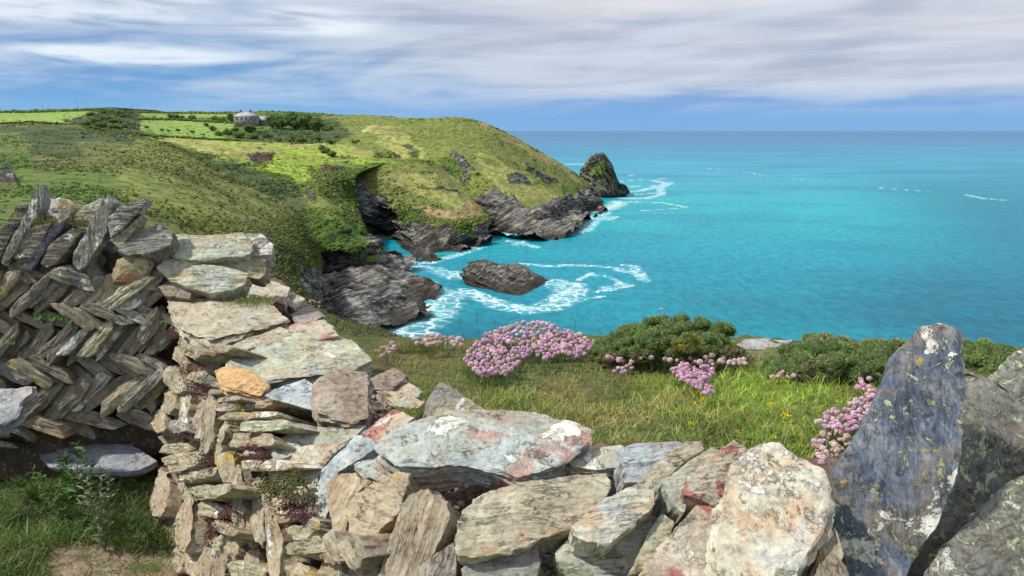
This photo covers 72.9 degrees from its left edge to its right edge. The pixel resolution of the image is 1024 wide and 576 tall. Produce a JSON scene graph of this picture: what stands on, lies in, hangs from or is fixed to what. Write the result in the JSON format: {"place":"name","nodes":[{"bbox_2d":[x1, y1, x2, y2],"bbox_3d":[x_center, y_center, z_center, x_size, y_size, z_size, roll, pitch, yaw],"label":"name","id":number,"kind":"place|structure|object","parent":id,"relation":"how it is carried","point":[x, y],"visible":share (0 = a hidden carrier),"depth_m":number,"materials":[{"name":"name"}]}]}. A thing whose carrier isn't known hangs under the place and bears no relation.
{"place":"outdoors","nodes":[
{"label":"outdoors","id":0,"kind":"place"},
{"bbox_2d":[0,454,175,575],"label":"grass","id":1,"kind":"structure","parent":0,"point":[14,551],"depth_m":2.86,"materials":[{"name":"plant"}]},
{"bbox_2d":[0,467,189,575],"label":"ground","id":2,"kind":"structure","parent":0,"point":[122,557],"depth_m":2.72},
{"bbox_2d":[7,464,42,504],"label":"weed","id":3,"kind":"object","parent":2,"relation":"on","point":[19,482],"visible":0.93,"depth_m":3.03,"materials":[{"name":"green plant"}]},
{"bbox_2d":[35,465,77,527],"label":"weed","id":4,"kind":"object","parent":2,"relation":"on","point":[56,496],"visible":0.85,"depth_m":2.88,"materials":[{"name":"green plant"}]},
{"bbox_2d":[55,440,87,507],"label":"weed","id":5,"kind":"object","parent":2,"relation":"on","point":[65,459],"visible":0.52,"depth_m":2.97,"materials":[{"name":"green plant"}]},
{"bbox_2d":[56,453,97,525],"bbox_3d":[-1.778,0.849,2.861,0.150,0.318,0.137,-8,15,-32],"label":"weed","id":6,"kind":"object","parent":2,"relation":"on","point":[69,489],"visible":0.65,"depth_m":2.85,"materials":[{"name":"green plant"}]},
{"bbox_2d":[73,483,115,538],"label":"weed","id":7,"kind":"object","parent":2,"relation":"on","point":[99,508],"visible":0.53,"depth_m":2.79,"materials":[{"name":"green plant"}]},
{"bbox_2d":[70,465,120,552],"bbox_3d":[-1.610,0.870,2.692,0.152,0.353,0.166,5,14,21],"label":"weed","id":8,"kind":"object","parent":2,"relation":"on","point":[97,517],"visible":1,"depth_m":2.69,"materials":[{"name":"green plant"}]},
{"bbox_2d":[0,228,203,479],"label":"dry stone wall","id":9,"kind":"structure","parent":2,"relation":"on","point":[92,371],"depth_m":3.17,"materials":[{"name":"stone"}]},
{"bbox_2d":[0,386,37,434],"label":"flat slab","id":10,"kind":"structure","parent":9,"relation":"on","point":[16,405],"depth_m":2.94,"materials":[{"name":"stone"}]},
{"bbox_2d":[0,204,46,267],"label":"coping stone","id":11,"kind":"object","parent":9,"relation":"on","point":[9,228],"visible":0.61,"depth_m":3.08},
{"bbox_2d":[1,184,51,263],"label":"coping stone","id":12,"kind":"object","parent":9,"relation":"on","point":[40,203],"visible":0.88,"depth_m":3.09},
{"bbox_2d":[14,224,53,263],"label":"coping stone","id":13,"kind":"object","parent":9,"relation":"on","point":[33,237],"visible":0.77,"depth_m":3.10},
{"bbox_2d":[21,220,71,270],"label":"coping stone","id":14,"kind":"object","parent":9,"relation":"on","point":[56,231],"visible":0.88,"depth_m":3.11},
{"bbox_2d":[41,228,85,267],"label":"coping stone","id":15,"kind":"object","parent":9,"relation":"on","point":[60,250],"visible":0.86,"depth_m":3.12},
{"bbox_2d":[46,197,82,229],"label":"coping stone","id":16,"kind":"object","parent":9,"relation":"on","point":[66,207],"visible":0.55,"depth_m":3.23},
{"bbox_2d":[73,197,104,223],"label":"coping stone","id":17,"kind":"object","parent":9,"relation":"on","point":[87,210],"visible":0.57,"depth_m":3.24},
{"bbox_2d":[73,195,119,269],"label":"coping stone","id":18,"kind":"object","parent":9,"relation":"on","point":[92,245],"visible":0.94,"depth_m":3.13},
{"bbox_2d":[40,444,157,476],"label":"step slab","id":19,"kind":"structure","parent":9,"relation":"attached to","point":[121,460],"depth_m":3.22,"materials":[{"name":"stone"}]},
{"bbox_2d":[112,256,160,283],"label":"coping stone","id":20,"kind":"object","parent":9,"relation":"on","point":[127,270],"visible":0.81,"depth_m":3.15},
{"bbox_2d":[118,225,179,264],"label":"coping stone","id":21,"kind":"object","parent":9,"relation":"on","point":[159,244],"visible":0.94,"depth_m":3.16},
{"bbox_2d":[111,215,147,247],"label":"coping stone","id":22,"kind":"object","parent":21,"relation":"on","point":[126,234],"visible":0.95,"depth_m":3.15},
{"bbox_2d":[108,198,152,237],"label":"coping stone","id":23,"kind":"object","parent":22,"relation":"on","point":[126,215],"visible":0.96,"depth_m":3.14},
{"bbox_2d":[119,550,181,575],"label":"grass tuft","id":24,"kind":"object","parent":2,"relation":"on","point":[154,565],"visible":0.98,"depth_m":2.55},
{"bbox_2d":[0,121,326,304],"bbox_3d":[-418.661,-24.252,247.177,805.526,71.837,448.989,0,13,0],"label":"hillside","id":25,"kind":"structure","parent":0,"point":[314,279],"depth_m":206.91,"materials":[{"name":"plant"}]},
{"bbox_2d":[0,120,326,311],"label":"heath scrub","id":26,"kind":"object","parent":25,"relation":"on","point":[292,266],"visible":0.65,"depth_m":205.77,"materials":[{"name":"plant"}]},
{"bbox_2d":[0,107,394,157],"bbox_3d":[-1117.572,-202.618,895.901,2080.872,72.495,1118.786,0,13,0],"label":"plateau land","id":27,"kind":"structure","parent":0,"point":[201,128],"depth_m":579.54,"materials":[{"name":"plant"}]},
{"bbox_2d":[1,108,108,112],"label":"hedge","id":28,"kind":"object","parent":27,"relation":"on","point":[55,110],"visible":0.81,"depth_m":893.62,"materials":[{"name":"green plant"}]},
{"bbox_2d":[1,108,395,158],"bbox_3d":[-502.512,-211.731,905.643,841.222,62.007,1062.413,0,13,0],"label":"heath scrub","id":29,"kind":"object","parent":27,"relation":"on","point":[387,154],"visible":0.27,"depth_m":587.41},
{"bbox_2d":[233,110,258,126],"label":"farmhouse","id":30,"kind":"object","parent":27,"relation":"on","point":[241,119],"visible":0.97,"depth_m":652.66,"materials":[{"name":"grey stone"}]},
{"bbox_2d":[158,139,415,269],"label":"valley slope","id":31,"kind":"structure","parent":0,"point":[329,258],"depth_m":360.62,"materials":[{"name":"plant"}]},
{"bbox_2d":[155,139,384,259],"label":"heath scrub","id":32,"kind":"object","parent":31,"relation":"on","point":[333,238],"visible":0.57,"depth_m":339.68,"materials":[{"name":"plant"}]},
{"bbox_2d":[320,252,441,327],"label":"rock shelf","id":33,"kind":"object","parent":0,"point":[390,289],"visible":0.75,"depth_m":240.60,"materials":[{"name":"stone"}]},
{"bbox_2d":[322,157,493,264],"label":"headland","id":34,"kind":"structure","parent":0,"point":[419,238],"depth_m":398.93,"materials":[{"name":"plant"}]},
{"bbox_2d":[356,159,491,235],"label":"heath scrub","id":35,"kind":"object","parent":34,"relation":"on","point":[466,228],"visible":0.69,"depth_m":394.73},
{"bbox_2d":[320,115,607,239],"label":"headland","id":36,"kind":"structure","parent":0,"point":[550,217],"depth_m":514.48,"materials":[{"name":"plant"}]},
{"bbox_2d":[320,118,590,234],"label":"heath scrub","id":37,"kind":"object","parent":36,"relation":"on","point":[504,191],"visible":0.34,"depth_m":563.61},
{"bbox_2d":[0,0,1023,130],"label":"sky","id":38,"kind":"structure","parent":0,"point":[506,65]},
{"bbox_2d":[336,330,1023,458],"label":"turf ground","id":39,"kind":"structure","parent":0,"point":[366,345],"depth_m":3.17,"materials":[{"name":"plant"}]},
{"bbox_2d":[339,322,406,336],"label":"heather bush","id":40,"kind":"object","parent":39,"relation":"on","point":[360,330],"visible":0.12,"depth_m":5.51,"materials":[{"name":"green plant"}]},
{"bbox_2d":[371,341,400,365],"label":"thrift plant","id":41,"kind":"object","parent":39,"relation":"on","point":[388,349],"visible":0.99,"depth_m":3.93,"materials":[{"name":"pink plant"}]},
{"bbox_2d":[374,340,449,353],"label":"grass tuft","id":42,"kind":"object","parent":39,"relation":"on","point":[409,348],"visible":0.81,"depth_m":4.27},
{"bbox_2d":[410,333,464,362],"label":"thrift plant","id":43,"kind":"object","parent":39,"relation":"on","point":[432,341],"visible":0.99,"depth_m":4.12,"materials":[{"name":"pink plant"}]},
{"bbox_2d":[453,320,594,391],"bbox_3d":[0.124,0.349,3.926,0.854,0.338,1.746,0,13,0],"label":"thrift plant","id":44,"kind":"object","parent":39,"relation":"on","point":[543,345],"visible":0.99,"depth_m":3.82,"materials":[{"name":"pink plant"}]},
{"bbox_2d":[586,312,749,364],"bbox_3d":[0.890,0.306,3.908,0.972,0.386,0.824,0,13,0],"label":"gorse bush","id":45,"kind":"object","parent":39,"relation":"on","point":[650,336],"visible":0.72,"depth_m":3.66,"materials":[{"name":"green plant"}]},
{"bbox_2d":[594,345,747,365],"bbox_3d":[0.848,0.350,3.662,0.841,0.144,0.291,0,13,0],"label":"dry gorse","id":46,"kind":"object","parent":39,"relation":"on","point":[726,352],"visible":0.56,"depth_m":3.60,"materials":[{"name":"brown plant"}]},
{"bbox_2d":[670,332,703,353],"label":"flowering gorse","id":47,"kind":"object","parent":39,"relation":"on","point":[687,339],"visible":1,"depth_m":3.45,"materials":[{"name":"green plant"}]},
{"bbox_2d":[640,353,747,379],"bbox_3d":[0.955,0.384,3.742,0.662,0.222,0.816,0,13,0],"label":"thrift plant","id":48,"kind":"object","parent":39,"relation":"on","point":[735,361],"visible":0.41,"depth_m":3.51,"materials":[{"name":"pink plant"}]},
{"bbox_2d":[665,361,726,406],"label":"thrift plant","id":49,"kind":"object","parent":39,"relation":"on","point":[683,371],"visible":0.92,"depth_m":3.05,"materials":[{"name":"pink plant"}]},
{"bbox_2d":[736,338,791,348],"bbox_3d":[1.613,0.422,4.389,0.437,0.143,0.327,0,18,0],"label":"rock ledge","id":50,"kind":"object","parent":39,"relation":"on","point":[762,343],"visible":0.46,"depth_m":4.41,"materials":[{"name":"stone"}]},
{"bbox_2d":[798,428,852,464],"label":"thrift plant","id":51,"kind":"object","parent":39,"relation":"on","point":[836,448],"visible":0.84,"depth_m":2.11,"materials":[{"name":"pink plant"}]},
{"bbox_2d":[758,331,906,384],"bbox_3d":[1.662,0.392,3.529,0.952,0.399,0.636,-8,15,-33],"label":"gorse bush","id":52,"kind":"object","parent":39,"relation":"on","point":[826,355],"visible":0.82,"depth_m":3.27,"materials":[{"name":"green plant"}]},
{"bbox_2d":[806,392,874,452],"bbox_3d":[1.195,0.466,2.396,0.258,0.178,0.674,11,17,40],"label":"thrift plant","id":53,"kind":"object","parent":39,"relation":"on","point":[832,422],"visible":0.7,"depth_m":2.29,"materials":[{"name":"pink plant"}]},
{"bbox_2d":[962,337,1019,372],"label":"gorse bush","id":54,"kind":"object","parent":39,"relation":"on","point":[994,356],"visible":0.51,"depth_m":3.58,"materials":[{"name":"green plant"}]},
{"bbox_2d":[376,131,1023,346],"bbox_3d":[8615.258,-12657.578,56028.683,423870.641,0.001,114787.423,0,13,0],"label":"sea","id":55,"kind":"structure","parent":0,"point":[857,236],"depth_m":377.86,"materials":[{"name":"liquid"}]},
{"bbox_2d":[459,259,547,295],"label":"rock islet","id":56,"kind":"object","parent":55,"relation":"in","point":[516,279],"visible":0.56,"depth_m":275.83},
{"bbox_2d":[579,153,629,197],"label":"sea stack","id":57,"kind":"object","parent":55,"relation":"in","point":[597,173],"visible":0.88,"depth_m":637.03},
{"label":"headland ground","id":58,"kind":"structure","parent":0,"visible":0},
{"bbox_2d":[149,278,922,575],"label":"dry stone wall","id":59,"kind":"structure","parent":58,"relation":"on","point":[253,540],"depth_m":2.23,"materials":[{"name":"stone"}]},
{"bbox_2d":[167,298,289,366],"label":"flat slab","id":60,"kind":"structure","parent":59,"relation":"on","point":[204,322],"depth_m":2.96,"materials":[{"name":"beige stone"}]},
{"bbox_2d":[158,284,198,301],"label":"coping stone","id":61,"kind":"object","parent":60,"relation":"on","point":[173,292],"visible":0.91,"depth_m":3.16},
{"bbox_2d":[157,258,251,300],"bbox_3d":[-1.420,-0.039,3.201,0.425,0.102,0.207,-1,56,-4],"label":"coping stone","id":62,"kind":"object","parent":60,"relation":"on","point":[208,281],"visible":0.98,"depth_m":3.17,"materials":[{"name":"stone"}]},
{"bbox_2d":[214,292,289,307],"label":"grass tuft","id":63,"kind":"object","parent":60,"relation":"on","point":[250,300],"visible":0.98,"depth_m":3.12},
{"bbox_2d":[214,257,270,286],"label":"coping stone","id":64,"kind":"object","parent":59,"relation":"on","point":[257,269],"visible":0.54,"depth_m":3.25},
{"bbox_2d":[171,233,253,264],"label":"coping stone","id":65,"kind":"object","parent":64,"relation":"on","point":[219,248],"visible":0.88,"depth_m":3.24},
{"bbox_2d":[245,233,275,267],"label":"coping stone","id":66,"kind":"object","parent":64,"relation":"on","point":[263,246],"visible":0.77,"depth_m":3.31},
{"bbox_2d":[215,366,270,400],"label":"flat slab","id":67,"kind":"structure","parent":59,"relation":"on","point":[237,381],"depth_m":2.39,"materials":[{"name":"orange stone"}]},
{"bbox_2d":[232,327,290,358],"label":"coping stone","id":68,"kind":"object","parent":59,"relation":"on","point":[250,343],"visible":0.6,"depth_m":2.78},
{"bbox_2d":[252,468,285,505],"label":"moss","id":69,"kind":"object","parent":59,"relation":"on","point":[262,489],"visible":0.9,"depth_m":1.96,"materials":[{"name":"green plant"}]},
{"bbox_2d":[247,281,291,311],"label":"flat slab","id":70,"kind":"structure","parent":59,"relation":"on","point":[276,289],"depth_m":3.52,"materials":[{"name":"stone"}]},
{"bbox_2d":[257,465,316,498],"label":"moss","id":71,"kind":"object","parent":59,"relation":"on","point":[289,483],"visible":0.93,"depth_m":1.83,"materials":[{"name":"green plant"}]},
{"bbox_2d":[262,379,312,409],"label":"flat slab","id":72,"kind":"structure","parent":59,"relation":"on","point":[298,393],"depth_m":2.34,"materials":[{"name":"grey stone"}]},
{"bbox_2d":[269,488,322,508],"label":"moss","id":73,"kind":"object","parent":59,"relation":"on","point":[294,498],"visible":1,"depth_m":1.77,"materials":[{"name":"green plant"}]},
{"bbox_2d":[264,508,327,522],"bbox_3d":[-0.538,0.566,1.726,0.162,0.029,0.026,0,13,0],"label":"stonecrop","id":74,"kind":"object","parent":59,"relation":"on","point":[303,515],"visible":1,"depth_m":1.72,"materials":[{"name":"purple plant"}]},
{"bbox_2d":[287,293,306,313],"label":"flat slab","id":75,"kind":"structure","parent":59,"relation":"on","point":[297,303],"depth_m":3.49,"materials":[{"name":"beige stone"}]},
{"bbox_2d":[225,329,372,389],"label":"flat slab","id":76,"kind":"structure","parent":59,"relation":"on","point":[295,357],"depth_m":2.58,"materials":[{"name":"stone"}]},
{"bbox_2d":[289,320,338,340],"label":"flat slab","id":77,"kind":"structure","parent":76,"relation":"on","point":[319,330],"depth_m":2.85,"materials":[{"name":"stone"}]},
{"bbox_2d":[291,305,325,323],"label":"flat slab","id":78,"kind":"structure","parent":59,"relation":"on","point":[307,313],"depth_m":3.31,"materials":[{"name":"grey stone"}]},
{"bbox_2d":[289,444,346,495],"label":"leaning slab","id":79,"kind":"structure","parent":59,"relation":"on","point":[321,455],"depth_m":1.92,"materials":[{"name":"stone"}]},
{"bbox_2d":[271,425,366,459],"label":"flat slab","id":80,"kind":"structure","parent":59,"relation":"on","point":[336,435],"depth_m":2.02,"materials":[{"name":"stone"}]},
{"bbox_2d":[310,370,374,429],"bbox_3d":[-0.533,0.361,2.191,0.218,0.099,0.309,0,25,0],"label":"block stone","id":81,"kind":"object","parent":59,"relation":"on","point":[342,398],"visible":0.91,"depth_m":2.13,"materials":[{"name":"stone"}]},
{"bbox_2d":[315,435,378,519],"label":"leaning slab","id":82,"kind":"structure","parent":59,"relation":"on","point":[353,452],"depth_m":1.84,"materials":[{"name":"grey stone"}]},
{"bbox_2d":[326,472,372,530],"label":"leaning slab","id":83,"kind":"structure","parent":59,"relation":"on","point":[343,490],"depth_m":1.72,"materials":[{"name":"stone"}]},
{"bbox_2d":[354,455,380,482],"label":"flat slab","id":84,"kind":"structure","parent":59,"relation":"on","point":[364,468],"depth_m":1.80,"materials":[{"name":"stone"}]},
{"bbox_2d":[345,471,419,535],"bbox_3d":[-0.311,0.548,1.679,0.147,0.109,0.207,7,58,29],"label":"coping stone","id":85,"kind":"object","parent":59,"relation":"on","point":[375,508],"visible":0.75,"depth_m":1.65,"materials":[{"name":"stone"}]},
{"bbox_2d":[363,409,415,441],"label":"flat slab","id":86,"kind":"structure","parent":59,"relation":"on","point":[379,429],"depth_m":2.06,"materials":[{"name":"beige stone"}]},
{"bbox_2d":[370,368,408,394],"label":"flat slab","id":87,"kind":"structure","parent":59,"relation":"on","point":[392,379],"depth_m":2.56,"materials":[{"name":"brown stone"}]},
{"bbox_2d":[376,391,424,412],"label":"flat slab","id":88,"kind":"structure","parent":59,"relation":"on","point":[388,399],"depth_m":2.38,"materials":[{"name":"beige stone"}]},
{"bbox_2d":[396,381,422,399],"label":"flat slab","id":89,"kind":"structure","parent":59,"relation":"on","point":[407,388],"depth_m":2.54,"materials":[{"name":"beige stone"}]},
{"bbox_2d":[378,489,460,575],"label":"coping stone","id":90,"kind":"object","parent":59,"relation":"on","point":[425,529],"visible":0.93,"depth_m":1.52,"materials":[{"name":"stone"}]},
{"bbox_2d":[418,543,460,575],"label":"coping stone","id":91,"kind":"object","parent":90,"relation":"on","point":[444,562],"visible":0.92,"depth_m":1.47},
{"bbox_2d":[423,383,464,417],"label":"peaked stone","id":92,"kind":"object","parent":59,"relation":"on","point":[441,393],"visible":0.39,"depth_m":2.10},
{"bbox_2d":[427,398,483,416],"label":"stone","id":93,"kind":"object","parent":59,"relation":"on","point":[456,404],"visible":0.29,"depth_m":2.01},
{"bbox_2d":[374,409,593,491],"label":"flat slab","id":94,"kind":"structure","parent":59,"relation":"on","point":[452,449],"depth_m":1.71,"materials":[{"name":"stone"}]},
{"bbox_2d":[461,545,541,575],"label":"coping stone","id":95,"kind":"object","parent":59,"relation":"on","point":[526,563],"visible":0.96,"depth_m":1.44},
{"bbox_2d":[454,473,610,566],"bbox_3d":[0.049,0.508,1.511,0.350,0.106,0.176,-1,49,-4],"label":"coping stone","id":96,"kind":"object","parent":95,"relation":"on","point":[514,520],"visible":0.92,"depth_m":1.48,"materials":[{"name":"stone"}]},
{"bbox_2d":[567,445,622,481],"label":"flat slab","id":97,"kind":"structure","parent":59,"relation":"on","point":[591,461],"depth_m":1.72,"materials":[{"name":"stone"}]},
{"bbox_2d":[553,517,651,575],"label":"coping stone","id":98,"kind":"object","parent":59,"relation":"on","point":[619,559],"visible":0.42,"depth_m":1.44,"materials":[{"name":"stone"}]},
{"bbox_2d":[567,479,654,557],"bbox_3d":[0.211,0.489,1.461,0.201,0.087,0.137,-2,46,-10],"label":"coping stone","id":99,"kind":"object","parent":98,"relation":"on","point":[604,527],"visible":1,"depth_m":1.43,"materials":[{"name":"stone"}]},
{"bbox_2d":[627,514,674,575],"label":"coping stone","id":100,"kind":"object","parent":98,"relation":"on","point":[658,533],"visible":0.8,"depth_m":1.43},
{"bbox_2d":[650,510,656,526],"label":"coping stone","id":101,"kind":"object","parent":98,"relation":"on","point":[653,516],"visible":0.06,"depth_m":1.54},
{"bbox_2d":[639,441,703,497],"bbox_3d":[0.371,0.446,1.622,0.182,0.106,0.124,-4,45,-16],"label":"coping stone","id":102,"kind":"object","parent":101,"relation":"on","point":[671,463],"visible":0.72,"depth_m":1.60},
{"bbox_2d":[653,447,718,531],"bbox_3d":[0.404,0.448,1.550,0.183,0.097,0.142,-4,45,-16],"label":"coping stone","id":103,"kind":"object","parent":101,"relation":"on","point":[669,504],"visible":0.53,"depth_m":1.50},
{"bbox_2d":[613,441,681,493],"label":"coping stone","id":104,"kind":"object","parent":59,"relation":"on","point":[636,462],"visible":0.73,"depth_m":1.65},
{"bbox_2d":[638,502,714,575],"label":"upright slab","id":105,"kind":"structure","parent":59,"relation":"on","point":[681,549],"depth_m":1.38,"materials":[{"name":"beige stone"}]},
{"bbox_2d":[680,440,746,514],"bbox_3d":[0.436,0.421,1.515,0.179,0.088,0.150,-2,48,-10],"label":"coping stone","id":106,"kind":"object","parent":105,"relation":"on","point":[705,483],"visible":0.86,"depth_m":1.47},
{"bbox_2d":[703,442,835,575],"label":"upright slab","id":107,"kind":"structure","parent":59,"relation":"on","point":[773,512],"depth_m":1.36,"materials":[{"name":"beige stone"}]},
{"bbox_2d":[813,552,849,575],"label":"coping stone","id":108,"kind":"object","parent":59,"relation":"on","point":[831,564],"visible":0.94,"depth_m":1.29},
{"bbox_2d":[806,527,843,575],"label":"coping stone","id":109,"kind":"object","parent":108,"relation":"on","point":[833,545],"visible":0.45,"depth_m":1.34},
{"bbox_2d":[830,323,964,575],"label":"upright slab","id":110,"kind":"structure","parent":59,"relation":"on","point":[894,475],"depth_m":1.50,"materials":[{"name":"stone"}]},
{"bbox_2d":[907,369,1023,575],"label":"upright slab","id":111,"kind":"structure","parent":59,"relation":"on","point":[991,460],"depth_m":1.70,"materials":[{"name":"stone"}]},
{"bbox_2d":[923,476,1023,575],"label":"leaning slab","id":112,"kind":"structure","parent":59,"relation":"on","point":[987,539],"depth_m":1.46,"materials":[{"name":"stone"}]},
{"bbox_2d":[986,348,1023,405],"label":"upright slab","id":113,"kind":"structure","parent":59,"relation":"on","point":[1008,376],"depth_m":1.86,"materials":[{"name":"stone"}]},
{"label":"cliff slope","id":114,"kind":"structure","parent":0,"visible":0},
{"bbox_2d":[323,314,372,330],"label":"heather bush","id":115,"kind":"object","parent":114,"relation":"on","point":[336,323],"visible":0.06,"depth_m":6.01,"materials":[{"name":"green plant"}]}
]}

